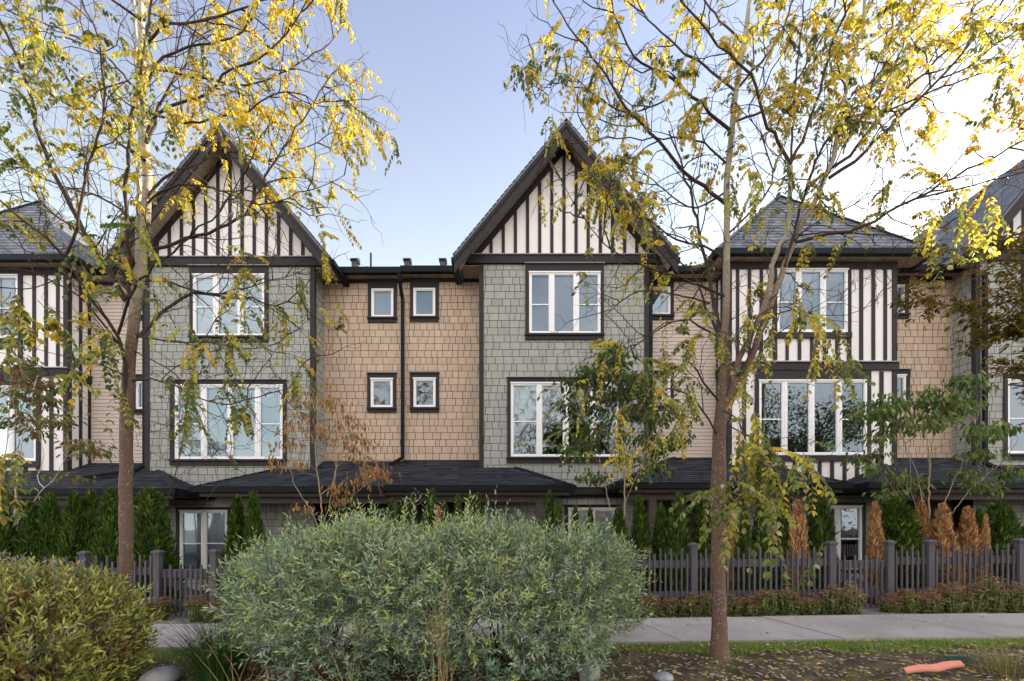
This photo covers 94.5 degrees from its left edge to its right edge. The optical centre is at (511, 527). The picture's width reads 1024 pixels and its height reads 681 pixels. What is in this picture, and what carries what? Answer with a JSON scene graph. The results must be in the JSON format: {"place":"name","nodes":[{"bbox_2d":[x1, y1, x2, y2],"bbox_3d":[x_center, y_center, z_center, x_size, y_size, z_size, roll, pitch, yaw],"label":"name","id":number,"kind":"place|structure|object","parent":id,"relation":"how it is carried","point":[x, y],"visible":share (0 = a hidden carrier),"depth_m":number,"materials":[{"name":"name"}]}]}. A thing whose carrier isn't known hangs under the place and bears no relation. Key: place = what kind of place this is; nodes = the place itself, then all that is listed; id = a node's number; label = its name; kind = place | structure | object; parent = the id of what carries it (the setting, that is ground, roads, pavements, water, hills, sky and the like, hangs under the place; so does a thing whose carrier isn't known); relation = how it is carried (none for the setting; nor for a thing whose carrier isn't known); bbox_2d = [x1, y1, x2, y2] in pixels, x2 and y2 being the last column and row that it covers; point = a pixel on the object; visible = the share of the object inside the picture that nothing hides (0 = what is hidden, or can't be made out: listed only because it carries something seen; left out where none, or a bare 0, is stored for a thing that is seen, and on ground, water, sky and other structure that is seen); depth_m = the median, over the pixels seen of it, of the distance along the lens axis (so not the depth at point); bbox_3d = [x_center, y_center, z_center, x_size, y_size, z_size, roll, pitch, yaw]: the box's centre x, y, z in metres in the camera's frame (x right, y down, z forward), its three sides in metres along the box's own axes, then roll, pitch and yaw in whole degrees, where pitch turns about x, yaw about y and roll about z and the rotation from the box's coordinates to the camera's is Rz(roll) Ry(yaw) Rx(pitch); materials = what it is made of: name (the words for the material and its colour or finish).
{"place":"outdoors","nodes":[
{"label":"outdoors","id":0,"kind":"place"},
{"bbox_2d":[0,613,1023,650],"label":"pavement","id":1,"kind":"structure","parent":0,"point":[892,626],"depth_m":6.60,"materials":[{"name":"concrete"}]},
{"bbox_2d":[0,0,1023,456],"label":"sky","id":2,"kind":"structure","parent":0,"point":[462,139],"materials":[{"name":"blue"}]},
{"bbox_2d":[3,582,1023,680],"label":"ground","id":3,"kind":"structure","parent":0,"point":[884,664],"depth_m":5.10,"materials":[{"name":"soil"}]},
{"bbox_2d":[0,496,19,560],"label":"cedar","id":4,"kind":"object","parent":3,"relation":"on","point":[8,532],"visible":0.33,"depth_m":8.85,"materials":[{"name":"green plant"}]},
{"bbox_2d":[11,499,43,564],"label":"cedar","id":5,"kind":"object","parent":3,"relation":"on","point":[26,533],"visible":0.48,"depth_m":8.92,"materials":[{"name":"green plant"}]},
{"bbox_2d":[25,491,63,567],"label":"cedar","id":6,"kind":"object","parent":3,"relation":"on","point":[48,521],"visible":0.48,"depth_m":9.05,"materials":[{"name":"green plant"}]},
{"bbox_2d":[0,349,117,529],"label":"dogwood","id":7,"kind":"object","parent":3,"relation":"on","point":[35,387],"visible":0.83,"depth_m":9.32,"materials":[{"name":"green plant"}]},
{"bbox_2d":[53,490,84,595],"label":"cedar","id":8,"kind":"object","parent":3,"relation":"on","point":[69,534],"visible":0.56,"depth_m":8.79,"materials":[{"name":"green plant"}]},
{"bbox_2d":[73,496,87,562],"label":"cedar","id":9,"kind":"object","parent":3,"relation":"on","point":[82,508],"visible":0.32,"depth_m":8.94,"materials":[{"name":"green plant"}]},
{"bbox_2d":[0,550,165,614],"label":"picket fence","id":10,"kind":"object","parent":3,"relation":"on","point":[155,570],"visible":0.36,"depth_m":8.18,"materials":[{"name":"wood"}]},
{"bbox_2d":[162,564,208,615],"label":"garden gate","id":11,"kind":"structure","parent":10,"relation":"attached to","point":[180,573],"depth_m":8.19,"materials":[{"name":"wood"}]},
{"bbox_2d":[0,549,172,680],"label":"leafy bush","id":12,"kind":"object","parent":3,"relation":"on","point":[88,603],"visible":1,"depth_m":4.34,"materials":[{"name":"green plant"}]},
{"bbox_2d":[78,488,100,556],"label":"cedar","id":13,"kind":"object","parent":3,"relation":"on","point":[91,503],"visible":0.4,"depth_m":9.00,"materials":[{"name":"green plant"}]},
{"bbox_2d":[87,486,118,596],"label":"cedar","id":14,"kind":"object","parent":3,"relation":"on","point":[105,540],"visible":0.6,"depth_m":8.77,"materials":[{"name":"green plant"}]},
{"bbox_2d":[0,199,211,539],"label":"townhouse","id":15,"kind":"structure","parent":3,"relation":"on","point":[160,480],"depth_m":12.00,"materials":[{"name":"white wood"}]},
{"bbox_2d":[0,274,17,337],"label":"window","id":16,"kind":"structure","parent":15,"relation":"in","point":[6,280],"depth_m":12.10,"materials":[{"name":"white plastic"}]},
{"bbox_2d":[0,385,35,460],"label":"window","id":17,"kind":"structure","parent":15,"relation":"in","point":[12,440],"depth_m":12.00,"materials":[{"name":"white plastic"}]},
{"bbox_2d":[133,485,185,608],"bbox_3d":[-6.814,0.403,8.891,1.184,2.436,0.993,-1,0,-7],"label":"cedar","id":18,"kind":"object","parent":3,"relation":"on","point":[146,525],"visible":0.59,"depth_m":8.76,"materials":[{"name":"green plant"}]},
{"bbox_2d":[138,666,181,680],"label":"boulder","id":19,"kind":"object","parent":3,"relation":"on","point":[167,673],"visible":1,"depth_m":4.68,"materials":[{"name":"stone"}]},
{"bbox_2d":[150,596,175,620],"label":"sedum","id":20,"kind":"object","parent":3,"relation":"on","point":[165,605],"visible":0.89,"depth_m":7.96,"materials":[{"name":"green plant"}]},
{"bbox_2d":[149,491,181,608],"bbox_3d":[-6.707,0.458,9.024,0.852,2.323,0.727,0,1,-1],"label":"cedar","id":21,"kind":"object","parent":3,"relation":"on","point":[167,521],"visible":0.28,"depth_m":8.96,"materials":[{"name":"green plant"}]},
{"bbox_2d":[182,595,213,621],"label":"sedum","id":22,"kind":"object","parent":3,"relation":"on","point":[197,603],"visible":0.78,"depth_m":7.80,"materials":[{"name":"green plant"}]},
{"bbox_2d":[0,0,400,669],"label":"street tree","id":23,"kind":"object","parent":3,"relation":"on","point":[20,318],"visible":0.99,"depth_m":5.08,"materials":[{"name":"yellow plant"}]},
{"bbox_2d":[199,601,223,623],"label":"sedum","id":24,"kind":"object","parent":3,"relation":"on","point":[205,614],"visible":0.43,"depth_m":7.78,"materials":[{"name":"green plant"}]},
{"bbox_2d":[125,602,319,680],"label":"grass clump","id":25,"kind":"object","parent":3,"relation":"on","point":[203,671],"visible":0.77,"depth_m":4.67,"materials":[{"name":"green plant"}]},
{"bbox_2d":[219,494,245,603],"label":"cedar","id":26,"kind":"object","parent":3,"relation":"on","point":[235,524],"visible":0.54,"depth_m":8.99,"materials":[{"name":"green plant"}]},
{"bbox_2d":[239,491,272,604],"bbox_3d":[-4.827,0.436,8.895,0.562,2.317,0.749,-1,0,36],"label":"cedar","id":27,"kind":"object","parent":3,"relation":"on","point":[253,517],"visible":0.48,"depth_m":8.82,"materials":[{"name":"green plant"}]},
{"bbox_2d":[81,122,432,590],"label":"townhouse","id":28,"kind":"structure","parent":3,"relation":"on","point":[365,378],"depth_m":12.00,"materials":[{"name":"grey"}]},
{"bbox_2d":[134,374,141,414],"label":"window","id":29,"kind":"structure","parent":28,"relation":"in","point":[137,403],"depth_m":12.63,"materials":[{"name":"white plastic"}]},
{"bbox_2d":[173,506,231,577],"bbox_3d":[-7.874,0.379,12.106,1.442,1.823,0.172,0,0,0],"label":"window","id":30,"kind":"structure","parent":28,"relation":"in","point":[195,538],"depth_m":12.19,"materials":[{"name":"white plastic"}]},
{"bbox_2d":[168,379,286,465],"bbox_3d":[-7.173,-2.647,11.986,2.981,2.173,0.172,0,0,0],"label":"window","id":31,"kind":"structure","parent":28,"relation":"in","point":[268,417],"depth_m":12.03,"materials":[{"name":"white plastic"}]},
{"bbox_2d":[187,264,268,342],"bbox_3d":[-7.154,-5.643,11.986,2.023,1.927,0.172,0,0,0],"label":"window","id":32,"kind":"structure","parent":28,"relation":"in","point":[197,325],"depth_m":11.98,"materials":[{"name":"white plastic"}]},
{"bbox_2d":[366,372,396,412],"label":"window","id":33,"kind":"structure","parent":28,"relation":"in","point":[372,377],"depth_m":12.61,"materials":[{"name":"white plastic"}]},
{"bbox_2d":[367,279,396,322],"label":"window","id":34,"kind":"structure","parent":28,"relation":"in","point":[382,293],"depth_m":12.63,"materials":[{"name":"white plastic"}]},
{"bbox_2d":[264,380,400,533],"bbox_3d":[-3.588,-0.640,9.468,2.878,4.442,1.900,0,0,0],"label":"dogwood","id":35,"kind":"object","parent":3,"relation":"on","point":[373,475],"visible":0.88,"depth_m":9.27,"materials":[{"name":"orange plant"}]},
{"bbox_2d":[195,486,664,680],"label":"willow hedge","id":36,"kind":"object","parent":3,"relation":"on","point":[352,539],"visible":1,"depth_m":4.52,"materials":[{"name":"green plant"}]},
{"bbox_2d":[422,487,437,607],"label":"cedar","id":37,"kind":"object","parent":3,"relation":"on","point":[430,511],"visible":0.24,"depth_m":9.11,"materials":[{"name":"green plant"}]},
{"bbox_2d":[405,575,476,680],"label":"dried rush","id":38,"kind":"object","parent":3,"relation":"on","point":[445,672],"visible":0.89,"depth_m":4.26,"materials":[{"name":"plant"}]},
{"bbox_2d":[0,610,1023,680],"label":"grass","id":39,"kind":"structure","parent":3,"relation":"on","point":[883,642],"depth_m":5.76,"materials":[{"name":"green plant"}]},
{"bbox_2d":[207,541,838,616],"bbox_3d":[0.188,1.028,8.200,10.837,1.583,0.152,0,0,0],"label":"picket fence","id":40,"kind":"object","parent":3,"relation":"on","point":[827,562],"visible":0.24,"depth_m":8.18,"materials":[{"name":"wood"}]},
{"bbox_2d":[836,555,884,606],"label":"garden gate","id":41,"kind":"structure","parent":40,"relation":"attached to","point":[872,591],"depth_m":8.19,"materials":[{"name":"wood"}]},
{"bbox_2d":[540,489,554,605],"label":"cedar","id":42,"kind":"object","parent":3,"relation":"on","point":[549,504],"visible":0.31,"depth_m":9.09,"materials":[{"name":"green plant"}]},
{"bbox_2d":[383,117,720,591],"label":"townhouse","id":43,"kind":"structure","parent":3,"relation":"on","point":[481,348],"depth_m":12.00,"materials":[{"name":"grey"}]},
{"bbox_2d":[409,278,438,321],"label":"window","id":44,"kind":"structure","parent":43,"relation":"in","point":[424,292],"depth_m":12.63,"materials":[{"name":"white plastic"}]},
{"bbox_2d":[409,371,439,412],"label":"window","id":45,"kind":"structure","parent":43,"relation":"in","point":[415,376],"depth_m":12.61,"materials":[{"name":"white plastic"}]},
{"bbox_2d":[525,262,604,339],"bbox_3d":[1.329,-5.704,12.005,2.023,1.927,0.210,0,0,0],"label":"window","id":46,"kind":"structure","parent":43,"relation":"in","point":[547,293],"depth_m":11.98,"materials":[{"name":"white plastic"}]},
{"bbox_2d":[506,376,623,462],"bbox_3d":[1.349,-2.707,11.986,2.981,2.173,0.172,0,0,0],"label":"window","id":47,"kind":"structure","parent":43,"relation":"in","point":[523,407],"depth_m":11.98,"materials":[{"name":"white plastic"}]},
{"bbox_2d":[564,504,620,573],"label":"window","id":48,"kind":"structure","parent":43,"relation":"in","point":[600,511],"depth_m":12.10,"materials":[{"name":"white plastic"}]},
{"bbox_2d":[653,278,674,319],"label":"window","id":49,"kind":"structure","parent":43,"relation":"in","point":[666,309],"depth_m":12.63,"materials":[{"name":"white plastic"}]},
{"bbox_2d":[549,500,567,606],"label":"cedar","id":50,"kind":"object","parent":3,"relation":"on","point":[558,512],"visible":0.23,"depth_m":8.87,"materials":[{"name":"green plant"}]},
{"bbox_2d":[138,609,1023,680],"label":"fallen leaves","id":51,"kind":"object","parent":3,"relation":"on","point":[766,676],"visible":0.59,"depth_m":5.13,"materials":[{"name":"yellow plant"}]},
{"bbox_2d":[577,656,600,680],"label":"boulder","id":52,"kind":"object","parent":3,"relation":"on","point":[585,668],"visible":0.47,"depth_m":4.61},
{"bbox_2d":[602,506,636,607],"bbox_3d":[1.975,0.545,8.899,0.776,1.916,0.670,0,1,-19],"label":"cedar","id":53,"kind":"object","parent":3,"relation":"on","point":[619,521],"visible":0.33,"depth_m":8.80,"materials":[{"name":"green plant"}]},
{"bbox_2d":[546,337,696,520],"bbox_3d":[2.082,-1.053,9.237,2.812,5.110,1.838,0,0,0],"label":"dogwood","id":54,"kind":"object","parent":3,"relation":"on","point":[621,377],"visible":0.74,"depth_m":9.17,"materials":[{"name":"green plant"}]},
{"bbox_2d":[629,495,658,602],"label":"cedar","id":55,"kind":"object","parent":3,"relation":"on","point":[640,533],"visible":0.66,"depth_m":8.90,"materials":[{"name":"green plant"}]},
{"bbox_2d":[638,594,658,616],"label":"sedum","id":56,"kind":"object","parent":3,"relation":"on","point":[649,602],"visible":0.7,"depth_m":7.83,"materials":[{"name":"green plant"}]},
{"bbox_2d":[650,502,669,604],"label":"cedar","id":57,"kind":"object","parent":3,"relation":"on","point":[660,526],"visible":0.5,"depth_m":9.06,"materials":[{"name":"green plant"}]},
{"bbox_2d":[657,596,686,617],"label":"sedum","id":58,"kind":"object","parent":3,"relation":"on","point":[670,607],"visible":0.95,"depth_m":7.79,"materials":[{"name":"green plant"}]},
{"bbox_2d":[658,491,698,606],"bbox_3d":[3.115,0.401,8.863,0.840,2.175,0.718,1,1,28],"label":"cedar","id":59,"kind":"object","parent":3,"relation":"on","point":[677,539],"visible":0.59,"depth_m":8.78,"materials":[{"name":"green plant"}]},
{"bbox_2d":[676,592,708,617],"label":"sedum","id":60,"kind":"object","parent":3,"relation":"on","point":[690,609],"visible":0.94,"depth_m":7.75,"materials":[{"name":"green plant"}]},
{"bbox_2d":[688,501,710,597],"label":"cedar","id":61,"kind":"object","parent":3,"relation":"on","point":[697,531],"visible":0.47,"depth_m":8.88,"materials":[{"name":"green plant"}]},
{"bbox_2d":[695,592,711,616],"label":"sedum","id":62,"kind":"object","parent":3,"relation":"on","point":[707,608],"visible":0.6,"depth_m":7.76,"materials":[{"name":"green plant"}]},
{"bbox_2d":[725,516,736,600],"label":"cedar","id":63,"kind":"object","parent":3,"relation":"on","point":[732,541],"visible":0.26,"depth_m":9.06,"materials":[{"name":"green plant"}]},
{"bbox_2d":[727,594,749,616],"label":"sedum","id":64,"kind":"object","parent":3,"relation":"on","point":[735,607],"visible":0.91,"depth_m":7.74,"materials":[{"name":"green plant"}]},
{"bbox_2d":[734,506,758,599],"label":"cedar","id":65,"kind":"object","parent":3,"relation":"on","point":[744,543],"visible":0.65,"depth_m":8.84,"materials":[{"name":"green plant"}]},
{"bbox_2d":[741,594,763,616],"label":"sedum","id":66,"kind":"object","parent":3,"relation":"on","point":[752,609],"visible":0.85,"depth_m":7.73,"materials":[{"name":"green plant"}]},
{"bbox_2d":[501,0,1023,661],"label":"street tree","id":67,"kind":"object","parent":3,"relation":"on","point":[763,482],"visible":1,"depth_m":4.99,"materials":[{"name":"yellow plant"}]},
{"bbox_2d":[750,506,774,589],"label":"cedar","id":68,"kind":"object","parent":3,"relation":"on","point":[765,544],"visible":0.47,"depth_m":8.90,"materials":[{"name":"green plant"}]},
{"bbox_2d":[748,588,779,616],"bbox_3d":[4.149,1.261,7.784,0.541,0.503,0.365,0,0,12],"label":"sedum","id":69,"kind":"object","parent":3,"relation":"on","point":[768,603],"visible":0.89,"depth_m":7.72,"materials":[{"name":"green plant"}]},
{"bbox_2d":[768,493,790,589],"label":"cedar","id":70,"kind":"object","parent":3,"relation":"on","point":[784,531],"visible":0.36,"depth_m":8.97,"materials":[{"name":"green plant"}]},
{"bbox_2d":[604,194,963,581],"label":"townhouse","id":71,"kind":"structure","parent":3,"relation":"on","point":[887,350],"depth_m":12.00,"materials":[{"name":"white wood"}]},
{"bbox_2d":[777,268,848,331],"bbox_3d":[7.598,-5.736,12.028,1.811,1.607,0.164,0,0,0],"label":"window","id":72,"kind":"structure","parent":71,"relation":"in","point":[836,276],"depth_m":12.10,"materials":[{"name":"white plastic"}]},
{"bbox_2d":[759,379,866,454],"bbox_3d":[7.610,-2.779,12.003,2.762,1.906,0.114,0,0,0],"label":"window","id":73,"kind":"structure","parent":71,"relation":"in","point":[783,383],"depth_m":11.97,"materials":[{"name":"white plastic"}]},
{"bbox_2d":[810,501,867,572],"bbox_3d":[8.327,0.258,12.100,1.442,1.823,0.160,0,0,0],"label":"window","id":74,"kind":"structure","parent":71,"relation":"in","point":[860,506],"depth_m":12.09,"materials":[{"name":"white plastic"}]},
{"bbox_2d":[897,276,910,318],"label":"window","id":75,"kind":"structure","parent":71,"relation":"in","point":[905,315],"depth_m":12.61,"materials":[{"name":"white plastic"}]},
{"bbox_2d":[897,368,912,410],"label":"window","id":76,"kind":"structure","parent":71,"relation":"in","point":[903,374],"depth_m":12.61,"materials":[{"name":"white plastic"}]},
{"bbox_2d":[774,588,807,615],"bbox_3d":[4.552,1.252,7.790,0.511,0.496,0.382,0,0,0],"label":"sedum","id":77,"kind":"object","parent":3,"relation":"on","point":[786,602],"visible":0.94,"depth_m":7.76,"materials":[{"name":"green plant"}]},
{"bbox_2d":[783,499,815,602],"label":"cedar","id":78,"kind":"object","parent":3,"relation":"on","point":[797,540],"visible":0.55,"depth_m":8.85,"materials":[{"name":"brown plant"}]},
{"bbox_2d":[795,592,825,615],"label":"sedum","id":79,"kind":"object","parent":3,"relation":"on","point":[811,606],"visible":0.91,"depth_m":7.73,"materials":[{"name":"green plant"}]},
{"bbox_2d":[806,491,842,588],"bbox_3d":[5.857,0.360,9.024,0.862,2.184,1.050,1,0,20],"label":"cedar","id":80,"kind":"object","parent":3,"relation":"on","point":[825,523],"visible":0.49,"depth_m":8.85,"materials":[{"name":"green plant"}]},
{"bbox_2d":[810,543,842,599],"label":"cedar","id":81,"kind":"object","parent":3,"relation":"on","point":[822,576],"visible":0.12,"depth_m":8.47,"materials":[{"name":"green plant"}]},
{"bbox_2d":[814,584,847,614],"bbox_3d":[5.205,1.212,7.788,0.547,0.554,0.395,0,0,0],"label":"sedum","id":82,"kind":"object","parent":3,"relation":"on","point":[835,603],"visible":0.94,"depth_m":7.73,"materials":[{"name":"green plant"}]},
{"bbox_2d":[837,580,868,614],"bbox_3d":[5.521,1.172,7.727,0.518,0.615,0.431,0,0,30],"label":"sedum","id":83,"kind":"object","parent":3,"relation":"on","point":[852,604],"visible":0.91,"depth_m":7.69,"materials":[{"name":"green plant"}]},
{"bbox_2d":[862,501,885,603],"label":"cedar","id":84,"kind":"object","parent":3,"relation":"on","point":[876,537],"visible":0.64,"depth_m":8.84,"materials":[{"name":"brown plant"}]},
{"bbox_2d":[875,592,905,612],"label":"sedum","id":85,"kind":"object","parent":3,"relation":"on","point":[889,603],"visible":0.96,"depth_m":7.79,"materials":[{"name":"green plant"}]},
{"bbox_2d":[862,497,940,596],"bbox_3d":[7.328,0.414,9.003,1.078,2.037,1.313,-2,-1,-16],"label":"cedar","id":86,"kind":"object","parent":3,"relation":"on","point":[899,519],"visible":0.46,"depth_m":8.80,"materials":[{"name":"green plant"}]},
{"bbox_2d":[894,588,925,612],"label":"sedum","id":87,"kind":"object","parent":3,"relation":"on","point":[909,604],"visible":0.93,"depth_m":7.74,"materials":[{"name":"green plant"}]},
{"bbox_2d":[821,159,1023,535],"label":"townhouse","id":88,"kind":"structure","parent":3,"relation":"on","point":[1004,405],"depth_m":12.00,"materials":[{"name":"grey"}]},
{"bbox_2d":[1003,373,1023,459],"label":"window","id":89,"kind":"structure","parent":88,"relation":"in","point":[1013,412],"depth_m":12.07,"materials":[{"name":"white plastic"}]},
{"bbox_2d":[914,500,932,584],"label":"cedar","id":90,"kind":"object","parent":3,"relation":"on","point":[921,510],"visible":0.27,"depth_m":9.07,"materials":[{"name":"brown plant"}]},
{"bbox_2d":[839,370,1023,524],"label":"dogwood","id":91,"kind":"object","parent":3,"relation":"on","point":[952,407],"visible":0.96,"depth_m":9.20,"materials":[{"name":"green plant"}]},
{"bbox_2d":[914,587,949,613],"bbox_3d":[6.897,1.225,7.783,0.589,0.464,0.398,0,0,0],"label":"sedum","id":92,"kind":"object","parent":3,"relation":"on","point":[933,601],"visible":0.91,"depth_m":7.73,"materials":[{"name":"green plant"}]},
{"bbox_2d":[904,661,964,673],"bbox_3d":[4.243,1.406,4.760,0.658,0.099,0.075,0,0,-8],"label":"plastic strip","id":93,"kind":"object","parent":3,"relation":"on","point":[942,666],"visible":1,"depth_m":4.75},
{"bbox_2d":[921,503,967,587],"bbox_3d":[8.061,0.466,8.884,0.715,1.911,0.862,0,0,19],"label":"cedar","id":94,"kind":"object","parent":3,"relation":"on","point":[942,530],"visible":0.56,"depth_m":8.77,"materials":[{"name":"brown plant"}]},
{"bbox_2d":[881,538,1023,596],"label":"picket fence","id":95,"kind":"object","parent":3,"relation":"on","point":[929,560],"visible":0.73,"depth_m":8.18,"materials":[{"name":"wood"}]},
{"bbox_2d":[935,581,971,613],"bbox_3d":[7.220,1.173,7.801,0.615,0.604,0.416,0,0,0],"label":"sedum","id":96,"kind":"object","parent":3,"relation":"on","point":[952,592],"visible":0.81,"depth_m":7.73,"materials":[{"name":"green plant"}]},
{"bbox_2d":[885,72,1023,424],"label":"hornbeam","id":97,"kind":"object","parent":3,"relation":"on","point":[1014,328],"visible":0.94,"depth_m":6.41,"materials":[{"name":"yellow plant"}]},
{"bbox_2d":[954,505,989,584],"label":"cedar","id":98,"kind":"object","parent":3,"relation":"on","point":[968,535],"visible":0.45,"depth_m":8.92,"materials":[{"name":"brown plant"}]},
{"bbox_2d":[958,582,994,612],"bbox_3d":[7.550,1.178,7.786,0.594,0.556,0.372,0,0,0],"label":"sedum","id":99,"kind":"object","parent":3,"relation":"on","point":[975,604],"visible":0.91,"depth_m":7.73,"materials":[{"name":"green plant"}]},
{"bbox_2d":[980,513,993,585],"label":"cedar","id":100,"kind":"object","parent":3,"relation":"on","point":[985,533],"visible":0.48,"depth_m":8.84,"materials":[{"name":"brown plant"}]},
{"bbox_2d":[952,637,1023,679],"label":"dry grass clump","id":101,"kind":"object","parent":3,"relation":"on","point":[1008,662],"visible":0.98,"depth_m":4.77,"materials":[{"name":"green plant"}]},
{"bbox_2d":[978,573,1014,612],"bbox_3d":[7.917,1.091,7.790,0.568,0.678,0.425,0,0,28],"label":"sedum","id":102,"kind":"object","parent":3,"relation":"on","point":[1000,597],"visible":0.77,"depth_m":7.74,"materials":[{"name":"green plant"}]},
{"bbox_2d":[981,499,1023,586],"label":"cedar","id":103,"kind":"object","parent":3,"relation":"on","point":[1003,523],"visible":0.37,"depth_m":8.87,"materials":[{"name":"green plant"}]},
{"bbox_2d":[1002,580,1023,612],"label":"sedum","id":104,"kind":"object","parent":3,"relation":"on","point":[1015,602],"visible":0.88,"depth_m":7.74,"materials":[{"name":"green plant"}]},
{"bbox_2d":[141,603,918,623],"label":"garden path","id":105,"kind":"structure","parent":0,"point":[873,610],"depth_m":7.89,"materials":[{"name":"concrete"}]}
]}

